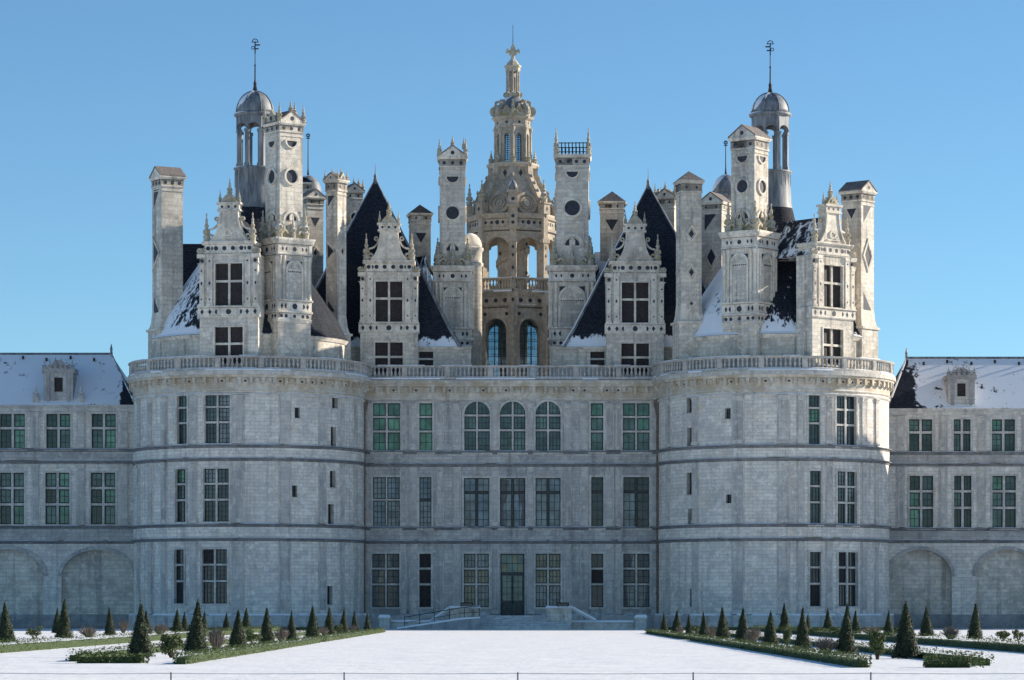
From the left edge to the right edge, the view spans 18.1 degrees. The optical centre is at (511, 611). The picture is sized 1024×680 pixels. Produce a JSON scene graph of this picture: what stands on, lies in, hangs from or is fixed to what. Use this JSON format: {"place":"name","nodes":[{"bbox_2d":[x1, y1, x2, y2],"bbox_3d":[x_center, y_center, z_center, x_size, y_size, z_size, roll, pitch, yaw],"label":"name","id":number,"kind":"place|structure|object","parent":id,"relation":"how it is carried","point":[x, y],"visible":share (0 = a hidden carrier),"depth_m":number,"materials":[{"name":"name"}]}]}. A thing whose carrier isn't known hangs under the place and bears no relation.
{"place":"outdoors","nodes":[
{"label":"outdoors","id":0,"kind":"place"},
{"bbox_2d":[466,43,555,375],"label":"lantern tower","id":1,"kind":"structure","parent":0,"point":[511,213],"depth_m":290.15,"materials":[{"name":"stone"}]},
{"bbox_2d":[488,322,505,375],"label":"arched window","id":2,"kind":"structure","parent":1,"relation":"in","point":[494,326],"depth_m":289.72,"materials":[{"name":"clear glass"}]},
{"bbox_2d":[520,322,537,371],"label":"arched window","id":3,"kind":"structure","parent":1,"relation":"in","point":[524,326],"depth_m":289.79,"materials":[{"name":"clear glass"}]},
{"bbox_2d":[0,629,1023,679],"bbox_3d":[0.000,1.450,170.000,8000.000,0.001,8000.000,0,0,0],"label":"snow ground","id":4,"kind":"structure","parent":0,"point":[605,654],"depth_m":93.58,"materials":[{"name":"snow"}]},
{"bbox_2d":[0,600,16,642],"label":"topiary cone","id":5,"kind":"object","parent":4,"relation":"on","point":[6,629],"visible":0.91,"depth_m":149.67,"materials":[{"name":"green plant"}]},
{"bbox_2d":[54,598,73,637],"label":"topiary cone","id":6,"kind":"object","parent":4,"relation":"on","point":[64,625],"visible":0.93,"depth_m":174.66,"materials":[{"name":"green plant"}]},
{"bbox_2d":[0,344,133,628],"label":"castle wing","id":7,"kind":"structure","parent":4,"relation":"on","point":[66,475],"depth_m":273.13,"materials":[{"name":"stone"}]},
{"bbox_2d":[0,412,26,447],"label":"window","id":8,"kind":"structure","parent":7,"relation":"in","point":[13,425],"depth_m":273.30,"materials":[{"name":"glass"}]},
{"bbox_2d":[0,471,26,524],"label":"window","id":9,"kind":"structure","parent":7,"relation":"in","point":[12,483],"depth_m":273.23,"materials":[{"name":"glass"}]},
{"bbox_2d":[43,471,71,524],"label":"window","id":10,"kind":"structure","parent":7,"relation":"in","point":[58,483],"depth_m":273.23,"materials":[{"name":"glass"}]},
{"bbox_2d":[44,412,71,447],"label":"window","id":11,"kind":"structure","parent":7,"relation":"in","point":[59,424],"depth_m":273.30,"materials":[{"name":"glass"}]},
{"bbox_2d":[88,471,117,524],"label":"window","id":12,"kind":"structure","parent":7,"relation":"in","point":[102,484],"depth_m":273.23,"materials":[{"name":"glass"}]},
{"bbox_2d":[90,412,117,447],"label":"window","id":13,"kind":"structure","parent":7,"relation":"in","point":[103,425],"depth_m":273.30,"materials":[{"name":"glass"}]},
{"bbox_2d":[78,625,99,636],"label":"bare shrub","id":14,"kind":"object","parent":4,"relation":"on","point":[86,631],"visible":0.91,"depth_m":180.70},
{"bbox_2d":[103,607,116,634],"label":"topiary cone","id":15,"kind":"object","parent":4,"relation":"on","point":[109,628],"visible":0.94,"depth_m":196.30,"materials":[{"name":"green plant"}]},
{"bbox_2d":[75,650,150,662],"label":"box hedge","id":16,"kind":"object","parent":4,"relation":"on","point":[95,658],"visible":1,"depth_m":90.31,"materials":[{"name":"green plant"}]},
{"bbox_2d":[0,625,281,652],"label":"box hedge","id":17,"kind":"object","parent":4,"relation":"on","point":[31,646],"visible":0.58,"depth_m":132.53,"materials":[{"name":"green plant"}]},
{"bbox_2d":[127,601,155,656],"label":"topiary cone","id":18,"kind":"object","parent":4,"relation":"on","point":[140,641],"visible":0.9,"depth_m":101.66,"materials":[{"name":"green plant"}]},
{"bbox_2d":[159,632,183,657],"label":"leafy shrub","id":19,"kind":"object","parent":4,"relation":"on","point":[170,644],"visible":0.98,"depth_m":100.85,"materials":[{"name":"green plant"}]},
{"bbox_2d":[171,609,183,631],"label":"topiary cone","id":20,"kind":"object","parent":4,"relation":"on","point":[177,625],"visible":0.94,"depth_m":227.89,"materials":[{"name":"green plant"}]},
{"bbox_2d":[65,628,320,661],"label":"box hedge","id":21,"kind":"object","parent":4,"relation":"on","point":[71,658],"visible":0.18,"depth_m":103.64,"materials":[{"name":"green plant"}]},
{"bbox_2d":[179,600,209,651],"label":"topiary cone","id":22,"kind":"object","parent":4,"relation":"on","point":[196,638],"visible":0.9,"depth_m":114.60,"materials":[{"name":"green plant"}]},
{"bbox_2d":[207,625,227,647],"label":"bare shrub","id":23,"kind":"object","parent":4,"relation":"on","point":[215,637],"visible":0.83,"depth_m":119.10,"materials":[{"name":"plant"}]},
{"bbox_2d":[226,610,246,647],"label":"topiary cone","id":24,"kind":"object","parent":4,"relation":"on","point":[237,636],"visible":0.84,"depth_m":128.74,"materials":[{"name":"green plant"}]},
{"bbox_2d":[172,635,322,663],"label":"box hedge","id":25,"kind":"object","parent":4,"relation":"on","point":[197,656],"visible":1,"depth_m":105.20,"materials":[{"name":"green plant"}]},
{"bbox_2d":[127,39,370,628],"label":"round tower","id":26,"kind":"structure","parent":4,"relation":"on","point":[248,388],"depth_m":262.19,"materials":[{"name":"stone"}]},
{"bbox_2d":[171,547,185,605],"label":"window","id":27,"kind":"structure","parent":26,"relation":"in","point":[181,554],"depth_m":262.06,"materials":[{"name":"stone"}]},
{"bbox_2d":[172,467,187,523],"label":"window","id":28,"kind":"structure","parent":26,"relation":"in","point":[181,483],"depth_m":261.99,"materials":[{"name":"glass"}]},
{"bbox_2d":[174,392,188,444],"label":"window","id":29,"kind":"structure","parent":26,"relation":"in","point":[183,407],"depth_m":261.93,"materials":[{"name":"glass"}]},
{"bbox_2d":[200,547,229,605],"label":"window","id":30,"kind":"structure","parent":26,"relation":"in","point":[215,559],"depth_m":260.84,"materials":[{"name":"glass"}]},
{"bbox_2d":[200,466,230,523],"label":"window","id":31,"kind":"structure","parent":26,"relation":"in","point":[217,483],"depth_m":260.78,"materials":[{"name":"glass"}]},
{"bbox_2d":[202,391,231,443],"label":"window","id":32,"kind":"structure","parent":26,"relation":"in","point":[218,421],"depth_m":260.78,"materials":[{"name":"glass"}]},
{"bbox_2d":[244,628,262,642],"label":"leafy shrub","id":33,"kind":"object","parent":4,"relation":"on","point":[251,636],"visible":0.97,"depth_m":137.88,"materials":[{"name":"green plant"}]},
{"bbox_2d":[258,608,274,642],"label":"topiary cone","id":34,"kind":"object","parent":4,"relation":"on","point":[266,633],"visible":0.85,"depth_m":147.59,"materials":[{"name":"green plant"}]},
{"bbox_2d":[273,626,290,641],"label":"bare shrub","id":35,"kind":"object","parent":4,"relation":"on","point":[280,634],"visible":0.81,"depth_m":154.16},
{"bbox_2d":[285,610,297,640],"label":"topiary cone","id":36,"kind":"object","parent":4,"relation":"on","point":[291,629],"visible":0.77,"depth_m":158.85,"materials":[{"name":"green plant"}]},
{"bbox_2d":[304,604,319,637],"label":"topiary cone","id":37,"kind":"object","parent":4,"relation":"on","point":[312,629],"visible":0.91,"depth_m":175.88,"materials":[{"name":"green plant"}]},
{"bbox_2d":[324,607,335,634],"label":"topiary cone","id":38,"kind":"object","parent":4,"relation":"on","point":[329,622],"visible":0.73,"depth_m":200.07,"materials":[{"name":"green plant"}]},
{"bbox_2d":[316,627,385,641],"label":"box hedge","id":39,"kind":"object","parent":4,"relation":"on","point":[342,635],"visible":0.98,"depth_m":179.10,"materials":[{"name":"green plant"}]},
{"bbox_2d":[378,615,390,628],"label":"stone pier","id":40,"kind":"structure","parent":4,"relation":"on","point":[384,621],"depth_m":261.80,"materials":[{"name":"stone"}]},
{"bbox_2d":[391,620,443,628],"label":"parapet wall","id":41,"kind":"structure","parent":4,"relation":"on","point":[396,624],"depth_m":262.51,"materials":[{"name":"stone"}]},
{"bbox_2d":[397,606,479,629],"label":"access ramp","id":42,"kind":"structure","parent":4,"relation":"on","point":[469,623],"depth_m":258.60,"materials":[{"name":"stone"}]},
{"bbox_2d":[431,606,480,621],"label":"stair railing","id":43,"kind":"object","parent":4,"relation":"on","point":[467,610],"visible":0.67,"depth_m":261.40,"materials":[{"name":"stone"}]},
{"bbox_2d":[0,672,1023,679],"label":"wire fence","id":44,"kind":"object","parent":4,"relation":"on","point":[518,673],"visible":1,"depth_m":61.50,"materials":[{"name":"metal"}]},
{"bbox_2d":[303,127,730,628],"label":"castle keep","id":45,"kind":"structure","parent":4,"relation":"on","point":[532,494],"depth_m":271.31,"materials":[{"name":"grey stone"}]},
{"bbox_2d":[370,475,401,529],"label":"window","id":46,"kind":"structure","parent":45,"relation":"in","point":[386,490],"depth_m":271.30,"materials":[{"name":"glass"}]},
{"bbox_2d":[370,552,401,608],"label":"window","id":47,"kind":"structure","parent":45,"relation":"in","point":[385,566],"depth_m":271.30,"materials":[{"name":"glass"}]},
{"bbox_2d":[370,401,402,453],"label":"window","id":48,"kind":"structure","parent":45,"relation":"in","point":[386,416],"depth_m":271.30,"materials":[{"name":"glass"}]},
{"bbox_2d":[417,475,433,529],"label":"window","id":49,"kind":"structure","parent":45,"relation":"in","point":[424,482],"depth_m":271.30,"materials":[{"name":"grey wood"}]},
{"bbox_2d":[417,552,433,608],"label":"window","id":50,"kind":"structure","parent":45,"relation":"in","point":[424,559],"depth_m":271.24,"materials":[{"name":"glass"}]},
{"bbox_2d":[417,401,434,453],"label":"window","id":51,"kind":"structure","parent":45,"relation":"in","point":[425,409],"depth_m":271.24,"materials":[{"name":"glass"}]},
{"bbox_2d":[419,352,432,364],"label":"attic window","id":52,"kind":"structure","parent":45,"relation":"in","point":[425,358],"depth_m":273.90,"materials":[{"name":"glass"}]},
{"bbox_2d":[461,476,491,529],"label":"window","id":53,"kind":"structure","parent":45,"relation":"in","point":[476,490],"depth_m":271.30,"materials":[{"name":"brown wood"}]},
{"bbox_2d":[462,552,490,608],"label":"window","id":54,"kind":"structure","parent":45,"relation":"in","point":[476,566],"depth_m":271.30,"materials":[{"name":"glass"}]},
{"bbox_2d":[462,400,491,454],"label":"arched window","id":55,"kind":"structure","parent":45,"relation":"in","point":[477,417],"depth_m":271.30,"materials":[{"name":"glass"}]},
{"bbox_2d":[502,574,511,615],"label":"door","id":56,"kind":"structure","parent":45,"relation":"in","point":[506,578],"depth_m":271.24,"materials":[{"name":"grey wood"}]},
{"bbox_2d":[497,400,527,454],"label":"arched window","id":57,"kind":"structure","parent":45,"relation":"in","point":[512,417],"depth_m":271.30,"materials":[{"name":"glass"}]},
{"bbox_2d":[497,476,527,529],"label":"window","id":58,"kind":"structure","parent":45,"relation":"in","point":[512,490],"depth_m":271.30,"materials":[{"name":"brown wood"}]},
{"bbox_2d":[512,574,522,615],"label":"door","id":59,"kind":"structure","parent":45,"relation":"in","point":[517,601],"depth_m":271.24,"materials":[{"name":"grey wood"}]},
{"bbox_2d":[533,552,561,608],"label":"window","id":60,"kind":"structure","parent":45,"relation":"in","point":[547,568],"depth_m":271.30,"materials":[{"name":"glass"}]},
{"bbox_2d":[533,400,562,454],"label":"arched window","id":61,"kind":"structure","parent":45,"relation":"in","point":[546,419],"depth_m":271.30,"materials":[{"name":"glass"}]},
{"bbox_2d":[533,476,562,529],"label":"window","id":62,"kind":"structure","parent":45,"relation":"in","point":[547,492],"depth_m":271.30,"materials":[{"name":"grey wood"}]},
{"bbox_2d":[588,401,605,453],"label":"window","id":63,"kind":"structure","parent":45,"relation":"in","point":[596,408],"depth_m":271.24,"materials":[{"name":"glass"}]},
{"bbox_2d":[589,475,605,529],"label":"window","id":64,"kind":"structure","parent":45,"relation":"in","point":[596,482],"depth_m":271.30,"materials":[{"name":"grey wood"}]},
{"bbox_2d":[589,552,605,608],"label":"window","id":65,"kind":"structure","parent":45,"relation":"in","point":[596,559],"depth_m":271.24,"materials":[{"name":"glass"}]},
{"bbox_2d":[590,352,604,364],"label":"attic window","id":66,"kind":"structure","parent":45,"relation":"in","point":[596,358],"depth_m":273.90,"materials":[{"name":"glass"}]},
{"bbox_2d":[620,401,651,453],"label":"window","id":67,"kind":"structure","parent":45,"relation":"in","point":[635,416],"depth_m":271.30,"materials":[{"name":"glass"}]},
{"bbox_2d":[621,475,651,529],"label":"window","id":68,"kind":"structure","parent":45,"relation":"in","point":[635,489],"depth_m":271.30,"materials":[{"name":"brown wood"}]},
{"bbox_2d":[621,552,651,608],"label":"window","id":69,"kind":"structure","parent":45,"relation":"in","point":[635,568],"depth_m":271.30,"materials":[{"name":"glass"}]},
{"bbox_2d":[480,616,569,629],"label":"entrance steps","id":70,"kind":"structure","parent":4,"relation":"on","point":[514,623],"depth_m":260.71,"materials":[{"name":"stone"}]},
{"bbox_2d":[545,606,595,628],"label":"stair pedestal","id":71,"kind":"object","parent":4,"relation":"on","point":[559,614],"visible":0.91,"depth_m":261.40,"materials":[{"name":"stone"}]},
{"bbox_2d":[572,620,633,628],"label":"parapet wall","id":72,"kind":"structure","parent":4,"relation":"on","point":[603,624],"depth_m":262.60,"materials":[{"name":"stone"}]},
{"bbox_2d":[634,615,646,628],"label":"stone pier","id":73,"kind":"structure","parent":4,"relation":"on","point":[640,621],"depth_m":261.80,"materials":[{"name":"stone"}]},
{"bbox_2d":[644,628,691,639],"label":"box hedge","id":74,"kind":"object","parent":4,"relation":"on","point":[670,634],"visible":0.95,"depth_m":183.79,"materials":[{"name":"green plant"}]},
{"bbox_2d":[698,611,707,636],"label":"topiary cone","id":75,"kind":"object","parent":4,"relation":"on","point":[703,625],"visible":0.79,"depth_m":183.93,"materials":[{"name":"green plant"}]},
{"bbox_2d":[715,605,730,637],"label":"topiary cone","id":76,"kind":"object","parent":4,"relation":"on","point":[722,630],"visible":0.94,"depth_m":171.26,"materials":[{"name":"green plant"}]},
{"bbox_2d":[735,606,748,639],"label":"topiary cone","id":77,"kind":"object","parent":4,"relation":"on","point":[740,632],"visible":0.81,"depth_m":154.14,"materials":[{"name":"green plant"}]},
{"bbox_2d":[744,627,762,640],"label":"bare shrub","id":78,"kind":"object","parent":4,"relation":"on","point":[753,634],"visible":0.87,"depth_m":149.72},
{"bbox_2d":[761,610,780,643],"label":"topiary cone","id":79,"kind":"object","parent":4,"relation":"on","point":[769,632],"visible":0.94,"depth_m":141.62,"materials":[{"name":"green plant"}]},
{"bbox_2d":[652,40,895,628],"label":"round tower","id":80,"kind":"structure","parent":4,"relation":"on","point":[773,388],"depth_m":262.40,"materials":[{"name":"stone"}]},
{"bbox_2d":[807,391,821,443],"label":"window","id":81,"kind":"structure","parent":80,"relation":"in","point":[812,400],"depth_m":260.97,"materials":[{"name":"glass"}]},
{"bbox_2d":[807,550,823,607],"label":"window","id":82,"kind":"structure","parent":80,"relation":"in","point":[813,555],"depth_m":260.97,"materials":[{"name":"glass"}]},
{"bbox_2d":[808,469,823,525],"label":"window","id":83,"kind":"structure","parent":80,"relation":"in","point":[813,474],"depth_m":260.97,"materials":[{"name":"glass"}]},
{"bbox_2d":[835,393,858,447],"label":"window","id":84,"kind":"structure","parent":80,"relation":"in","point":[844,405],"depth_m":262.12,"materials":[{"name":"glass"}]},
{"bbox_2d":[836,469,859,526],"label":"window","id":85,"kind":"structure","parent":80,"relation":"in","point":[845,486],"depth_m":262.19,"materials":[{"name":"glass"}]},
{"bbox_2d":[836,550,860,607],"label":"window","id":86,"kind":"structure","parent":80,"relation":"in","point":[846,567],"depth_m":262.25,"materials":[{"name":"glass"}]},
{"bbox_2d":[687,633,871,667],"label":"box hedge","id":87,"kind":"object","parent":4,"relation":"on","point":[803,653],"visible":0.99,"depth_m":102.00,"materials":[{"name":"green plant"}]},
{"bbox_2d":[667,624,897,630],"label":"box hedge","id":88,"kind":"object","parent":4,"relation":"on","point":[735,628],"visible":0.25,"depth_m":246.75,"materials":[{"name":"green plant"}]},
{"bbox_2d":[777,602,791,632],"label":"topiary cone","id":89,"kind":"object","parent":4,"relation":"on","point":[784,620],"visible":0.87,"depth_m":218.39,"materials":[{"name":"green plant"}]},
{"bbox_2d":[794,605,811,647],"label":"topiary cone","id":90,"kind":"object","parent":4,"relation":"on","point":[802,637],"visible":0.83,"depth_m":122.99,"materials":[{"name":"green plant"}]},
{"bbox_2d":[814,635,836,653],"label":"bare shrub","id":91,"kind":"object","parent":4,"relation":"on","point":[822,644],"visible":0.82,"depth_m":109.19,"materials":[{"name":"plant"}]},
{"bbox_2d":[822,610,833,631],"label":"topiary cone","id":92,"kind":"object","parent":4,"relation":"on","point":[827,623],"visible":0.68,"depth_m":211.38,"materials":[{"name":"green plant"}]},
{"bbox_2d":[834,604,856,653],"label":"topiary cone","id":93,"kind":"object","parent":4,"relation":"on","point":[845,640],"visible":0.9,"depth_m":109.11,"materials":[{"name":"green plant"}]},
{"bbox_2d":[698,628,993,665],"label":"box hedge","id":94,"kind":"object","parent":4,"relation":"on","point":[867,649],"visible":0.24,"depth_m":99.56,"materials":[{"name":"green plant"}]},
{"bbox_2d":[852,609,861,633],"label":"topiary cone","id":95,"kind":"object","parent":4,"relation":"on","point":[856,626],"visible":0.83,"depth_m":211.39,"materials":[{"name":"green plant"}]},
{"bbox_2d":[869,629,885,659],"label":"leafy shrub","id":96,"kind":"object","parent":4,"relation":"on","point":[876,641],"visible":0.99,"depth_m":97.00,"materials":[{"name":"green plant"}]},
{"bbox_2d":[752,624,1023,652],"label":"box hedge","id":97,"kind":"object","parent":4,"relation":"on","point":[998,646],"visible":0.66,"depth_m":134.43,"materials":[{"name":"green plant"}]},
{"bbox_2d":[883,610,894,635],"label":"topiary cone","id":98,"kind":"object","parent":4,"relation":"on","point":[888,626],"visible":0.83,"depth_m":183.93,"materials":[{"name":"green plant"}]},
{"bbox_2d":[891,601,921,658],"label":"topiary cone","id":99,"kind":"object","parent":4,"relation":"on","point":[906,647],"visible":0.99,"depth_m":98.76,"materials":[{"name":"green plant"}]},
{"bbox_2d":[918,606,934,635],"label":"topiary cone","id":100,"kind":"object","parent":4,"relation":"on","point":[926,625],"visible":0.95,"depth_m":189.20,"materials":[{"name":"green plant"}]},
{"bbox_2d":[940,625,961,638],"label":"bare shrub","id":101,"kind":"object","parent":4,"relation":"on","point":[949,631],"visible":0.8,"depth_m":169.08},
{"bbox_2d":[922,654,985,667],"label":"box hedge","id":102,"kind":"object","parent":4,"relation":"on","point":[951,663],"visible":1,"depth_m":83.13,"materials":[{"name":"green plant"}]},
{"bbox_2d":[889,348,1023,628],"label":"castle wing","id":103,"kind":"structure","parent":4,"relation":"on","point":[956,485],"depth_m":273.13,"materials":[{"name":"stone"}]},
{"bbox_2d":[907,417,933,450],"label":"window","id":104,"kind":"structure","parent":103,"relation":"in","point":[920,430],"depth_m":273.23,"materials":[{"name":"glass"}]},
{"bbox_2d":[907,474,935,529],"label":"window","id":105,"kind":"structure","parent":103,"relation":"in","point":[921,487],"depth_m":273.30,"materials":[{"name":"glass"}]},
{"bbox_2d":[952,417,972,450],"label":"window","id":106,"kind":"structure","parent":103,"relation":"in","point":[960,425],"depth_m":273.23,"materials":[{"name":"glass"}]},
{"bbox_2d":[952,474,973,529],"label":"window","id":107,"kind":"structure","parent":103,"relation":"in","point":[962,484],"depth_m":273.23,"materials":[{"name":"glass"}]},
{"bbox_2d":[990,417,1016,450],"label":"window","id":108,"kind":"structure","parent":103,"relation":"in","point":[1003,430],"depth_m":273.23,"materials":[{"name":"glass"}]},
{"bbox_2d":[990,474,1018,529],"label":"window","id":109,"kind":"structure","parent":103,"relation":"in","point":[1004,487],"depth_m":273.23,"materials":[{"name":"glass"}]},
{"bbox_2d":[966,601,982,638],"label":"topiary cone","id":110,"kind":"object","parent":4,"relation":"on","point":[975,629],"visible":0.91,"depth_m":169.05,"materials":[{"name":"green plant"}]},
{"bbox_2d":[0,0,1023,376],"label":"sky","id":111,"kind":"structure","parent":0,"point":[922,101],"materials":[{"name":"blue"}]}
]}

